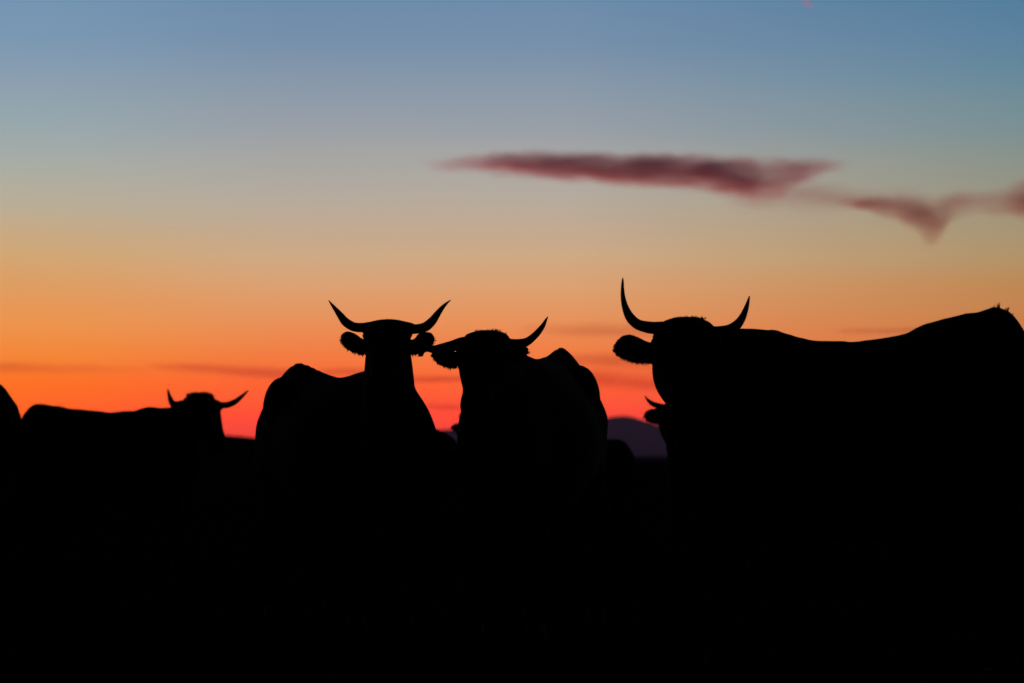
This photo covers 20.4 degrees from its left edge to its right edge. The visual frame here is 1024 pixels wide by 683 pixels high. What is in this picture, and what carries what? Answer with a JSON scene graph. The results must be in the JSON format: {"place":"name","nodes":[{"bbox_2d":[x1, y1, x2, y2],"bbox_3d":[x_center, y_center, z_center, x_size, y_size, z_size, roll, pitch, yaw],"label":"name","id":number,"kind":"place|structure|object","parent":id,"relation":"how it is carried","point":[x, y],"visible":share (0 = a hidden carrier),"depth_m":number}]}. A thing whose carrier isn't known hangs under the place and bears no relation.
{"place":"outdoors","nodes":[
{"label":"outdoors","id":0,"kind":"place"},
{"bbox_2d":[0,435,1023,682],"bbox_3d":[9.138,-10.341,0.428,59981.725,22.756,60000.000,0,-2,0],"label":"ground","id":1,"kind":"structure","parent":0,"point":[96,607],"depth_m":18.14},
{"bbox_2d":[0,384,23,540],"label":"cow","id":2,"kind":"object","parent":1,"relation":"on","point":[11,445],"visible":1,"depth_m":20.68},
{"bbox_2d":[14,389,248,570],"bbox_3d":[-3.348,1.190,24.481,2.554,1.543,0.688,-2,-3,36],"label":"cow","id":3,"kind":"object","parent":1,"relation":"on","point":[76,462],"visible":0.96,"depth_m":24.25},
{"bbox_2d":[255,300,450,631],"bbox_3d":[-0.933,0.717,16.317,0.683,1.827,2.484,1,-3,-20],"label":"cow","id":4,"kind":"object","parent":1,"relation":"on","point":[355,454],"visible":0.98,"depth_m":15.79},
{"bbox_2d":[419,316,611,641],"bbox_3d":[0.088,0.754,15.660,0.670,1.703,2.674,-1,-2,13],"label":"cow","id":5,"kind":"object","parent":1,"relation":"on","point":[532,442],"visible":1,"depth_m":14.99},
{"bbox_2d":[643,395,747,577],"bbox_3d":[1.533,1.186,23.172,0.651,1.456,2.637,-1,-2,15],"label":"cow","id":6,"kind":"object","parent":1,"relation":"on","point":[682,503],"visible":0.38,"depth_m":22.79},
{"bbox_2d":[612,278,1023,682],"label":"cow","id":7,"kind":"object","parent":1,"relation":"on","point":[913,439],"visible":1,"depth_m":12.31},
{"bbox_2d":[0,0,1023,436],"label":"sky","id":8,"kind":"structure","parent":0,"point":[188,188]},
{"bbox_2d":[441,416,666,455],"bbox_3d":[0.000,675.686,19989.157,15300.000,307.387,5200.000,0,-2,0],"label":"mountain","id":9,"kind":"structure","parent":0,"point":[638,437],"depth_m":19066.54}
]}

